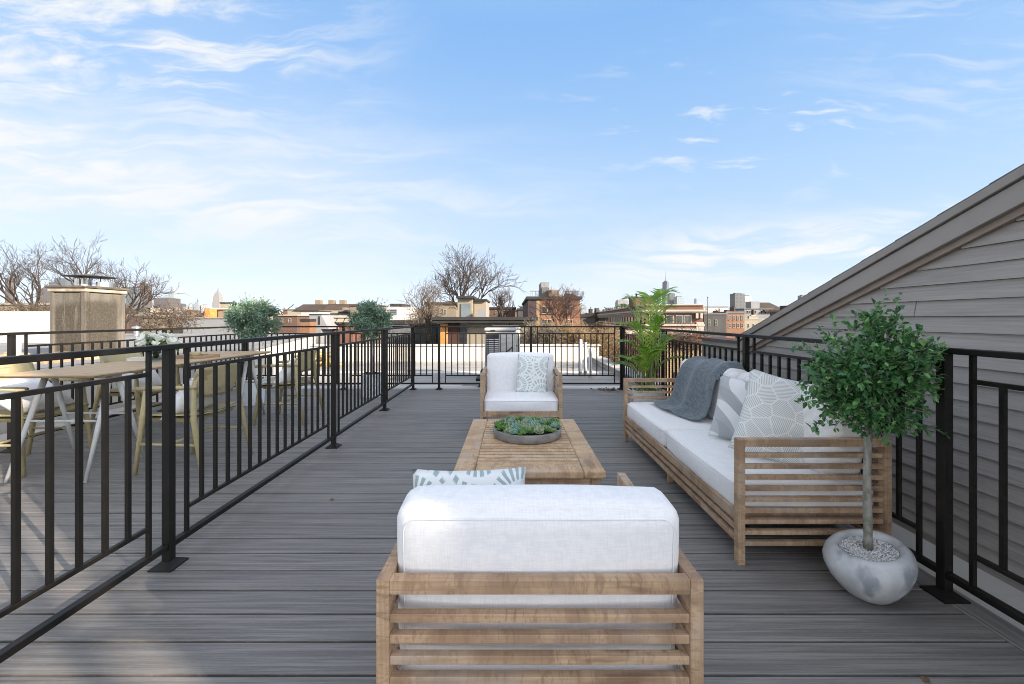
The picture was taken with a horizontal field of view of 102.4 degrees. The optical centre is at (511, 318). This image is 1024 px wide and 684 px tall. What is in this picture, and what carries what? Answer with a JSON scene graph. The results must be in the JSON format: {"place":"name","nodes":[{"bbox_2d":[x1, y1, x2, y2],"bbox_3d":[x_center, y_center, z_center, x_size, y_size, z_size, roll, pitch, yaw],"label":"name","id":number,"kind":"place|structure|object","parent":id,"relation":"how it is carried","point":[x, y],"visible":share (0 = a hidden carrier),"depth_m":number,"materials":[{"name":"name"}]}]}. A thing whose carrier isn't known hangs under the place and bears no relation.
{"place":"outdoors","nodes":[
{"label":"outdoors","id":0,"kind":"place"},
{"bbox_2d":[5,277,14,302],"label":"skyscraper","id":1,"kind":"structure","parent":0,"point":[9,294],"depth_m":3900.00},
{"bbox_2d":[0,303,48,310],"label":"tan parapet","id":2,"kind":"structure","parent":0,"point":[6,304],"depth_m":40.00,"materials":[{"name":"stone"}]},
{"bbox_2d":[0,294,49,310],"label":"bare shrub","id":3,"kind":"object","parent":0,"point":[39,307],"visible":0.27,"depth_m":20.58,"materials":[{"name":"brown plant"}]},
{"bbox_2d":[36,288,49,302],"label":"skyscraper","id":4,"kind":"structure","parent":0,"point":[45,295],"depth_m":3500.00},
{"bbox_2d":[49,278,73,284],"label":"skyscraper","id":5,"kind":"structure","parent":0,"point":[63,281],"depth_m":3621.65,"materials":[{"name":"grey glass"}]},
{"bbox_2d":[125,287,141,309],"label":"skyscraper","id":6,"kind":"structure","parent":0,"point":[129,300],"depth_m":3700.00,"materials":[{"name":"grey glass"}]},
{"bbox_2d":[127,309,161,333],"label":"distant building","id":7,"kind":"structure","parent":0,"point":[134,317],"depth_m":60.30,"materials":[{"name":"brick"}]},
{"bbox_2d":[139,283,151,308],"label":"skyscraper","id":8,"kind":"structure","parent":0,"point":[148,305],"depth_m":3932.10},
{"bbox_2d":[142,318,182,333],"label":"tan building","id":9,"kind":"structure","parent":0,"point":[163,326],"depth_m":22.00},
{"bbox_2d":[153,297,180,309],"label":"building","id":10,"kind":"structure","parent":0,"point":[163,301],"depth_m":3300.00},
{"bbox_2d":[126,298,215,333],"bbox_3d":[-14.986,2.744,18.040,2.797,7.274,3.033,0,0,0],"label":"bare shrub","id":11,"kind":"object","parent":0,"point":[170,318],"visible":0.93,"depth_m":17.68,"materials":[{"name":"brown plant"}]},
{"bbox_2d":[168,287,177,298],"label":"skyscraper","id":12,"kind":"structure","parent":0,"point":[174,295],"depth_m":4410.59,"materials":[{"name":"white glass"}]},
{"bbox_2d":[192,299,202,314],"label":"skyscraper","id":13,"kind":"structure","parent":0,"point":[197,305],"depth_m":4000.01,"materials":[{"name":"white glass"}]},
{"bbox_2d":[212,291,222,307],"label":"skyscraper","id":14,"kind":"structure","parent":0,"point":[217,297],"depth_m":4605.48,"materials":[{"name":"stone"}]},
{"bbox_2d":[182,317,269,333],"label":"pale roof","id":15,"kind":"structure","parent":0,"point":[213,322],"depth_m":21.00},
{"bbox_2d":[277,314,308,332],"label":"brown terrace","id":16,"kind":"structure","parent":0,"point":[293,320],"depth_m":38.00,"materials":[{"name":"brick"}]},
{"bbox_2d":[300,311,331,314],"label":"white terrace","id":17,"kind":"structure","parent":0,"point":[313,312],"depth_m":45.00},
{"bbox_2d":[287,300,355,314],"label":"roof","id":18,"kind":"structure","parent":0,"point":[331,305],"depth_m":67.78,"materials":[{"name":"stone"}]},
{"bbox_2d":[349,305,386,343],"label":"tan gable","id":19,"kind":"structure","parent":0,"point":[352,308],"depth_m":62.00,"materials":[{"name":"stone"}]},
{"bbox_2d":[387,320,423,343],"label":"flat roof","id":20,"kind":"structure","parent":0,"point":[400,323],"depth_m":24.00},
{"bbox_2d":[431,296,537,343],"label":"modern house","id":21,"kind":"structure","parent":0,"point":[473,310],"depth_m":16.00,"materials":[{"name":"beige concrete"}]},
{"bbox_2d":[448,323,459,343],"bbox_3d":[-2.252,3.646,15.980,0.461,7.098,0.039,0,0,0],"label":"entrance door","id":22,"kind":"structure","parent":21,"relation":"in","point":[450,329],"depth_m":15.96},
{"bbox_2d":[461,303,470,316],"bbox_3d":[-1.925,-0.347,17.174,0.389,0.560,0.049,0,0,0],"label":"tower window","id":23,"kind":"structure","parent":21,"relation":"in","point":[465,307],"depth_m":17.15,"materials":[{"name":"grey glass"}]},
{"bbox_2d":[0,0,1023,313],"label":"sky","id":24,"kind":"structure","parent":0,"point":[298,153],"materials":[{"name":"blue"}]},
{"bbox_2d":[522,282,583,342],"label":"apartment block","id":25,"kind":"structure","parent":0,"point":[529,300],"depth_m":30.00,"materials":[{"name":"orange brick"}]},
{"bbox_2d":[547,317,603,344],"bbox_3d":[2.191,3.446,15.409,2.490,7.155,2.830,0,0,0],"label":"bare shrub","id":26,"kind":"object","parent":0,"point":[574,329],"visible":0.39,"depth_m":14.86,"materials":[{"name":"plant"}]},
{"bbox_2d":[580,314,595,335],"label":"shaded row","id":27,"kind":"object","parent":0,"point":[589,319],"visible":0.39,"depth_m":48.00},
{"bbox_2d":[662,278,668,303],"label":"skyscraper","id":28,"kind":"structure","parent":0,"point":[665,284],"depth_m":4676.94,"materials":[{"name":"grey glass"}]},
{"bbox_2d":[667,293,674,303],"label":"skyscraper","id":29,"kind":"structure","parent":0,"point":[671,299],"depth_m":4200.00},
{"bbox_2d":[633,333,711,395],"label":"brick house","id":30,"kind":"structure","parent":0,"point":[673,359],"depth_m":14.00,"materials":[{"name":"beige brick"}]},
{"bbox_2d":[674,296,682,303],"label":"skyscraper","id":31,"kind":"structure","parent":0,"point":[678,299],"depth_m":4100.00,"materials":[{"name":"grey glass"}]},
{"bbox_2d":[658,321,709,373],"bbox_3d":[5.190,3.466,12.533,1.832,6.915,1.974,0,0,0],"label":"bare shrub","id":32,"kind":"object","parent":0,"point":[691,338],"visible":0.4,"depth_m":12.31,"materials":[{"name":"brown plant"}]},
{"bbox_2d":[703,313,727,337],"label":"grey building","id":33,"kind":"structure","parent":0,"point":[716,322],"depth_m":58.00,"materials":[{"name":"stone"}]},
{"bbox_2d":[703,306,727,312],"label":"white block","id":34,"kind":"structure","parent":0,"point":[713,308],"depth_m":160.00,"materials":[{"name":"stone"}]},
{"bbox_2d":[730,293,743,308],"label":"skyscraper","id":35,"kind":"structure","parent":0,"point":[737,300],"depth_m":2600.00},
{"bbox_2d":[744,310,763,331],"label":"cream house","id":36,"kind":"structure","parent":0,"point":[751,320],"depth_m":62.00,"materials":[{"name":"paint"}]},
{"bbox_2d":[735,301,779,320],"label":"grey house","id":37,"kind":"structure","parent":0,"point":[761,310],"depth_m":75.00,"materials":[{"name":"stone"}]},
{"bbox_2d":[698,164,1023,591],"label":"house","id":38,"kind":"structure","parent":0,"point":[954,275],"depth_m":2.13,"materials":[{"name":"grey"}]},
{"bbox_2d":[849,522,1023,630],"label":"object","id":39,"kind":"object","parent":38,"relation":"attached to","point":[1008,594],"depth_m":1.96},
{"label":"ground","id":40,"kind":"structure","parent":0,"visible":0},
{"bbox_2d":[0,240,66,310],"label":"bare tree","id":41,"kind":"object","parent":40,"relation":"on","point":[16,280],"visible":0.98,"depth_m":23.53,"materials":[{"name":"brown plant"}]},
{"bbox_2d":[5,230,108,284],"bbox_3d":[-29.124,3.662,26.535,4.548,19.071,4.064,0,0,-44],"label":"bare tree","id":42,"kind":"object","parent":40,"relation":"on","point":[71,267],"visible":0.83,"depth_m":26.53,"materials":[{"name":"brown plant"}]},
{"bbox_2d":[82,257,183,333],"bbox_3d":[-16.508,5.115,18.420,3.634,16.162,3.454,0,0,0],"label":"bare tree","id":43,"kind":"object","parent":40,"relation":"on","point":[139,304],"visible":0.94,"depth_m":18.05,"materials":[{"name":"brown plant"}]},
{"bbox_2d":[0,334,315,434],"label":"neighbour roof","id":44,"kind":"structure","parent":40,"relation":"on","point":[31,350],"depth_m":8.02,"materials":[{"name":"white paint"}]},
{"bbox_2d":[16,338,20,354],"bbox_3d":[-6.242,0.405,5.200,0.056,0.320,0.055,0,0,0],"label":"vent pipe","id":45,"kind":"object","parent":44,"relation":"on","point":[18,346],"visible":0.62,"depth_m":5.19,"materials":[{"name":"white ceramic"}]},
{"bbox_2d":[0,311,49,342],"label":"wall","id":46,"kind":"structure","parent":44,"relation":"on","point":[24,321],"depth_m":9.60,"materials":[{"name":"white paint"}]},
{"bbox_2d":[0,351,98,363],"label":"stones","id":47,"kind":"object","parent":44,"relation":"on","point":[53,361],"visible":0.15,"depth_m":5.42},
{"bbox_2d":[44,274,129,352],"bbox_3d":[-6.452,-0.038,6.300,0.635,1.267,0.700,0,0,0],"label":"chimney","id":48,"kind":"object","parent":44,"relation":"on","point":[82,304],"visible":0.82,"depth_m":6.03,"materials":[{"name":"concrete"}]},
{"bbox_2d":[266,361,633,385],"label":"roof","id":49,"kind":"structure","parent":44,"relation":"attached to","point":[565,379],"depth_m":9.96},
{"bbox_2d":[265,371,611,385],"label":"roof seam strips","id":50,"kind":"object","parent":49,"relation":"on","point":[444,372],"visible":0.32,"depth_m":10.27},
{"bbox_2d":[308,344,600,360],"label":"parapet","id":51,"kind":"structure","parent":49,"relation":"attached to","point":[478,352],"depth_m":13.00,"materials":[{"name":"white paint"}]},
{"bbox_2d":[301,386,631,390],"bbox_3d":[-1.250,1.405,7.240,7.300,0.380,0.360,0,0,0],"label":"roof edge strip","id":52,"kind":"object","parent":49,"relation":"on","point":[477,387],"depth_m":7.25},
{"bbox_2d":[515,327,520,351],"bbox_3d":[-0.141,0.680,9.175,0.651,1.030,0.674,0,0,0],"label":"vent pipe","id":53,"kind":"object","parent":49,"relation":"on","point":[518,330],"visible":0.16,"depth_m":8.90,"materials":[{"name":"metal"}]},
{"bbox_2d":[580,339,582,374],"bbox_3d":[1.621,0.925,9.700,0.150,0.860,0.148,0,0,0],"label":"vent pipe","id":54,"kind":"object","parent":49,"relation":"on","point":[581,373],"visible":0.59,"depth_m":9.67,"materials":[{"name":"white plastic"}]},
{"bbox_2d":[583,342,587,374],"bbox_3d":[1.771,0.965,9.950,0.150,0.780,0.148,0,0,0],"label":"vent pipe","id":55,"kind":"object","parent":49,"relation":"on","point":[585,359],"visible":0.74,"depth_m":9.91,"materials":[{"name":"white plastic"}]},
{"bbox_2d":[587,348,592,378],"bbox_3d":[1.778,1.010,9.350,0.150,0.690,0.148,0,0,0],"label":"vent pipe","id":56,"kind":"object","parent":49,"relation":"on","point":[590,377],"visible":0.77,"depth_m":9.32,"materials":[{"name":"white plastic"}]},
{"bbox_2d":[592,356,667,384],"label":"parapet","id":57,"kind":"structure","parent":49,"relation":"attached to","point":[611,367],"depth_m":10.60,"materials":[{"name":"concrete"}]},
{"bbox_3d":[-0.418,1.150,7.600,0.310,0.410,0.340,0,0,0],"label":"support block","id":58,"kind":"object","parent":49,"relation":"on","visible":0},
{"bbox_2d":[484,327,516,365],"bbox_3d":[-0.220,0.660,7.975,0.613,0.970,0.674,0,0,0],"label":"air conditioner","id":59,"kind":"object","parent":58,"relation":"on","point":[497,336],"visible":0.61,"depth_m":7.70,"materials":[{"name":"metal"}]},
{"bbox_2d":[204,308,228,316],"bbox_3d":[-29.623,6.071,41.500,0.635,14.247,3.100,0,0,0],"label":"bulkhead","id":60,"kind":"object","parent":40,"relation":"on","point":[211,312],"visible":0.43,"depth_m":40.20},
{"bbox_2d":[219,302,242,307],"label":"cream building","id":61,"kind":"structure","parent":40,"relation":"on","point":[223,305],"depth_m":80.00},
{"bbox_2d":[300,319,315,332],"bbox_3d":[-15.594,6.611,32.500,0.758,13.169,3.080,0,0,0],"label":"red shed","id":62,"kind":"structure","parent":40,"relation":"on","point":[307,322],"depth_m":31.00,"materials":[{"name":"orange brick"}]},
{"bbox_2d":[309,314,347,343],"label":"slant sided house","id":63,"kind":"structure","parent":40,"relation":"on","point":[324,319],"depth_m":32.16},
{"bbox_2d":[338,307,349,316],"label":"distant building","id":64,"kind":"structure","parent":40,"relation":"on","point":[343,312],"depth_m":63.29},
{"bbox_2d":[332,317,365,343],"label":"awning house","id":65,"kind":"structure","parent":40,"relation":"on","point":[341,321],"depth_m":34.00,"materials":[{"name":"red brick"}]},
{"bbox_2d":[386,304,418,319],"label":"white house","id":66,"kind":"structure","parent":40,"relation":"on","point":[395,310],"depth_m":34.00,"materials":[{"name":"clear glass"}]},
{"bbox_2d":[397,276,451,343],"bbox_3d":[-4.299,5.590,19.288,2.448,15.220,2.527,0,0,23],"label":"bare tree","id":67,"kind":"object","parent":40,"relation":"on","point":[425,313],"visible":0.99,"depth_m":18.98,"materials":[{"name":"brown plant"}]},
{"bbox_2d":[410,324,439,343],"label":"dark terrace","id":68,"kind":"structure","parent":40,"relation":"on","point":[423,336],"depth_m":20.00,"materials":[{"name":"grey glass"}]},
{"bbox_2d":[402,304,445,332],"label":"bare shrub","id":69,"kind":"object","parent":68,"relation":"on","point":[424,321],"visible":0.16,"depth_m":21.38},
{"bbox_2d":[425,302,457,323],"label":"tan apartment","id":70,"kind":"structure","parent":40,"relation":"on","point":[451,312],"depth_m":36.00,"materials":[{"name":"stone"}]},
{"bbox_2d":[427,242,526,309],"bbox_3d":[-2.264,4.297,25.334,5.828,17.799,5.456,0,0,-17],"label":"bare tree","id":71,"kind":"object","parent":40,"relation":"on","point":[450,291],"visible":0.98,"depth_m":24.51,"materials":[{"name":"brown plant"}]},
{"bbox_2d":[488,281,514,316],"bbox_3d":[-0.840,5.150,30.089,2.034,16.097,3.331,0,0,-11],"label":"bare tree","id":72,"kind":"object","parent":40,"relation":"on","point":[500,303],"visible":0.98,"depth_m":29.45,"materials":[{"name":"brown plant"}]},
{"bbox_2d":[489,307,515,316],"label":"building","id":73,"kind":"structure","parent":40,"relation":"on","point":[493,311],"depth_m":44.00,"materials":[{"name":"brick"}]},
{"bbox_2d":[520,315,569,343],"bbox_3d":[1.124,3.386,15.001,2.192,7.147,2.468,0,0,0],"label":"bare shrub","id":74,"kind":"object","parent":40,"relation":"on","point":[540,336],"visible":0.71,"depth_m":14.49,"materials":[{"name":"plant"}]},
{"bbox_2d":[525,282,585,327],"bbox_3d":[2.340,5.633,22.017,3.535,15.127,3.401,0,0,0],"label":"bare tree","id":75,"kind":"object","parent":40,"relation":"on","point":[565,308],"visible":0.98,"depth_m":21.71,"materials":[{"name":"brown plant"}]},
{"bbox_2d":[585,307,598,334],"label":"distant building","id":76,"kind":"structure","parent":40,"relation":"on","point":[596,310],"depth_m":86.81,"materials":[{"name":"brick"}]},
{"bbox_2d":[569,319,634,359],"bbox_3d":[2.978,3.878,14.020,2.441,7.729,2.748,0,0,0],"label":"bare shrub","id":77,"kind":"object","parent":40,"relation":"on","point":[599,340],"visible":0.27,"depth_m":13.58,"materials":[{"name":"plant"}]},
{"bbox_2d":[600,329,667,377],"bbox_3d":[3.174,3.871,11.121,1.802,7.409,2.317,0,0,0],"label":"bare shrub","id":78,"kind":"object","parent":40,"relation":"on","point":[617,345],"visible":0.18,"depth_m":11.07,"materials":[{"name":"plant"}]},
{"bbox_2d":[597,293,708,355],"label":"brick row building","id":79,"kind":"structure","parent":40,"relation":"on","point":[688,314],"depth_m":39.75,"materials":[{"name":"brick"}]},
{"bbox_2d":[715,311,745,337],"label":"brick rowhouse","id":80,"kind":"structure","parent":40,"relation":"on","point":[734,321],"depth_m":60.00,"materials":[{"name":"brick"}]},
{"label":"deck base","id":81,"kind":"structure","parent":0,"visible":0},
{"bbox_2d":[0,387,235,448],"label":"parapet","id":82,"kind":"structure","parent":81,"relation":"attached to","point":[3,437],"depth_m":4.45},
{"bbox_2d":[0,389,1023,683],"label":"deck","id":83,"kind":"structure","parent":81,"relation":"on","point":[272,581],"depth_m":1.89,"materials":[{"name":"wood"}]},
{"bbox_2d":[0,363,91,476],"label":"dining chair","id":84,"kind":"object","parent":83,"relation":"on","point":[5,415],"visible":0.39,"depth_m":3.45,"materials":[{"name":"brown wood"}]},
{"bbox_2d":[0,378,74,413],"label":"throw pillow","id":85,"kind":"object","parent":84,"relation":"on","point":[31,383],"visible":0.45,"depth_m":3.31,"materials":[{"name":"fabric"}]},
{"bbox_2d":[0,326,244,452],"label":"railing","id":86,"kind":"object","parent":83,"relation":"on","point":[11,343],"visible":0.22,"depth_m":4.41,"materials":[{"name":"black metal"}]},
{"bbox_2d":[0,351,271,482],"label":"dining table","id":87,"kind":"object","parent":83,"relation":"on","point":[110,369],"visible":0.56,"depth_m":3.30,"materials":[{"name":"brown wood"}]},
{"bbox_2d":[127,357,144,360],"bbox_3d":[-3.632,0.396,4.050,0.200,0.028,0.140,0,0,-12],"label":"book","id":88,"kind":"object","parent":87,"relation":"on","point":[136,359],"visible":0.57,"depth_m":3.98,"materials":[{"name":"white paper"}]},
{"bbox_2d":[135,331,181,360],"bbox_3d":[-3.448,0.265,3.988,0.407,0.289,0.369,0,0,0],"label":"flower vase","id":89,"kind":"object","parent":87,"relation":"on","point":[148,338],"visible":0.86,"depth_m":3.96,"materials":[{"name":"white glass"}]},
{"bbox_2d":[176,354,219,358],"bbox_3d":[-3.300,0.395,4.320,0.320,0.030,0.220,0,0,6],"label":"tray","id":90,"kind":"object","parent":87,"relation":"on","point":[202,356],"visible":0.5,"depth_m":4.22,"materials":[{"name":"brown wood"}]},
{"bbox_2d":[90,352,183,431],"bbox_3d":[-4.008,0.776,4.422,0.571,0.843,0.558,0,0,3],"label":"dining chair","id":91,"kind":"object","parent":83,"relation":"on","point":[117,358],"visible":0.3,"depth_m":4.22,"materials":[{"name":"brown wood"}]},
{"bbox_2d":[122,370,161,392],"bbox_3d":[-4.030,0.620,4.423,0.159,0.400,0.460,-38,-2,2],"label":"throw pillow","id":92,"kind":"object","parent":91,"relation":"on","point":[156,380],"visible":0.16,"depth_m":4.46,"materials":[{"name":"white fabric"}]},
{"bbox_2d":[133,363,252,475],"bbox_3d":[-2.582,0.776,3.377,0.571,0.843,0.558,0,0,4],"label":"dining chair","id":93,"kind":"object","parent":83,"relation":"on","point":[208,392],"visible":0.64,"depth_m":3.19,"materials":[{"name":"brown wood"}]},
{"bbox_2d":[160,378,219,419],"bbox_3d":[-2.560,0.620,3.376,0.154,0.400,0.460,38,2,3],"label":"throw pillow","id":94,"kind":"object","parent":93,"relation":"on","point":[208,401],"visible":0.2,"depth_m":3.19,"materials":[{"name":"white fabric"}]},
{"bbox_2d":[0,326,416,663],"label":"railing","id":95,"kind":"object","parent":83,"relation":"on","point":[170,561],"visible":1,"depth_m":1.97,"materials":[{"name":"black metal"}]},
{"bbox_2d":[217,292,287,405],"bbox_3d":[-3.589,0.413,5.720,0.864,1.564,0.847,0,0,0],"label":"potted topiary","id":96,"kind":"object","parent":83,"relation":"on","point":[252,321],"visible":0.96,"depth_m":5.62,"materials":[{"name":"plant"}]},
{"bbox_2d":[253,350,321,424],"bbox_3d":[-2.622,0.776,4.881,0.571,0.843,0.558,0,0,-2],"label":"dining chair","id":97,"kind":"object","parent":83,"relation":"on","point":[264,385],"visible":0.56,"depth_m":4.70,"materials":[{"name":"brown wood"}]},
{"bbox_2d":[272,358,301,386],"bbox_3d":[-2.600,0.620,4.882,0.155,0.400,0.460,38,-1,-2],"label":"throw pillow","id":98,"kind":"object","parent":97,"relation":"on","point":[288,375],"visible":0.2,"depth_m":4.68,"materials":[{"name":"white fabric"}]},
{"bbox_2d":[344,297,396,397],"bbox_3d":[-2.146,0.432,6.294,0.849,1.525,0.852,0,0,0],"label":"potted topiary","id":99,"kind":"object","parent":83,"relation":"on","point":[371,316],"visible":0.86,"depth_m":6.20,"materials":[{"name":"plant"}]},
{"bbox_2d":[245,326,621,389],"bbox_3d":[-1.315,0.660,6.940,6.420,1.070,0.110,0,0,0],"label":"railing","id":100,"kind":"object","parent":83,"relation":"on","point":[343,341],"visible":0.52,"depth_m":6.93,"materials":[{"name":"black metal"}]},
{"bbox_2d":[480,352,561,419],"bbox_3d":[0.089,0.783,4.328,0.798,0.825,0.705,0,0,0],"label":"armchair","id":101,"kind":"object","parent":83,"relation":"on","point":[500,396],"visible":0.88,"depth_m":4.15,"materials":[{"name":"fabric"}]},
{"bbox_2d":[515,354,548,392],"bbox_3d":[0.215,0.590,4.335,0.335,0.400,0.124,5,-12,-4],"label":"throw pillow","id":102,"kind":"object","parent":101,"relation":"on","point":[532,374],"visible":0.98,"depth_m":4.29,"materials":[{"name":"white fabric"}]},
{"bbox_2d":[454,419,605,485],"bbox_3d":[0.091,0.995,2.700,0.800,0.400,1.120,0,0,0],"label":"coffee table","id":103,"kind":"object","parent":83,"relation":"on","point":[568,457],"visible":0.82,"depth_m":2.37,"materials":[{"name":"brown wood"}]},
{"bbox_2d":[493,415,561,444],"bbox_3d":[0.108,0.743,2.821,0.476,0.104,0.471,0,0,0],"label":"succulent bowl","id":104,"kind":"object","parent":103,"relation":"on","point":[529,430],"visible":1,"depth_m":2.69,"materials":[{"name":"grey concrete"}]},
{"bbox_2d":[376,473,703,683],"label":"armchair","id":105,"kind":"object","parent":83,"relation":"on","point":[524,584],"visible":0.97,"depth_m":0.96,"materials":[{"name":"fabric"}]},
{"bbox_2d":[412,467,525,488],"bbox_3d":[-0.128,0.647,1.225,0.345,0.390,0.134,0,-8,-3],"label":"throw pillow","id":106,"kind":"object","parent":105,"relation":"on","point":[497,476],"visible":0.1,"depth_m":1.23,"materials":[{"name":"white fabric"}]},
{"bbox_2d":[330,387,929,681],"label":"dry leaves","id":107,"kind":"object","parent":83,"relation":"on","point":[924,678],"visible":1,"depth_m":6.73,"materials":[{"name":"brown plant"}]},
{"bbox_2d":[610,287,689,401],"bbox_3d":[1.577,0.410,4.739,0.981,1.570,0.707,0,0,0],"label":"potted palm","id":108,"kind":"object","parent":83,"relation":"on","point":[643,360],"visible":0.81,"depth_m":4.71,"materials":[{"name":"green plant"}]},
{"bbox_2d":[623,359,891,564],"bbox_3d":[1.466,0.782,3.020,0.743,0.826,2.060,0,0,0],"label":"sofa","id":109,"kind":"object","parent":83,"relation":"on","point":[741,487],"visible":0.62,"depth_m":2.04,"materials":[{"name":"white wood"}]},
{"bbox_2d":[652,356,744,419],"bbox_3d":[1.555,0.559,3.486,0.530,0.452,0.763,0,0,0],"label":"throw blanket","id":110,"kind":"object","parent":109,"relation":"on","point":[690,397],"visible":0.88,"depth_m":3.37,"materials":[{"name":"grey fabric"}]},
{"bbox_2d":[708,374,747,439],"bbox_3d":[1.535,0.610,2.660,0.420,0.420,0.154,10,-10,36],"label":"throw pillow","id":111,"kind":"object","parent":109,"relation":"on","point":[730,399],"visible":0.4,"depth_m":2.69,"materials":[{"name":"fabric"}]},
{"bbox_2d":[728,368,804,462],"bbox_3d":[1.575,0.590,2.330,0.520,0.500,0.196,16,-12,29],"label":"throw pillow","id":112,"kind":"object","parent":109,"relation":"on","point":[771,407],"visible":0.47,"depth_m":2.32,"materials":[{"name":"fabric"}]},
{"bbox_2d":[790,288,949,604],"bbox_3d":[1.566,0.527,1.805,0.680,1.337,0.484,0,0,-40],"label":"potted tree","id":113,"kind":"object","parent":83,"relation":"on","point":[867,563],"visible":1,"depth_m":1.73,"materials":[{"name":"green plant"}]},
{"bbox_2d":[622,390,1023,651],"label":"deck border","id":114,"kind":"object","parent":81,"relation":"on","point":[1008,632],"depth_m":1.65,"materials":[{"name":"wood"}]},
{"bbox_2d":[620,326,1023,624],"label":"railing","id":115,"kind":"object","parent":114,"relation":"on","point":[941,590],"visible":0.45,"depth_m":1.76,"materials":[{"name":"black metal"}]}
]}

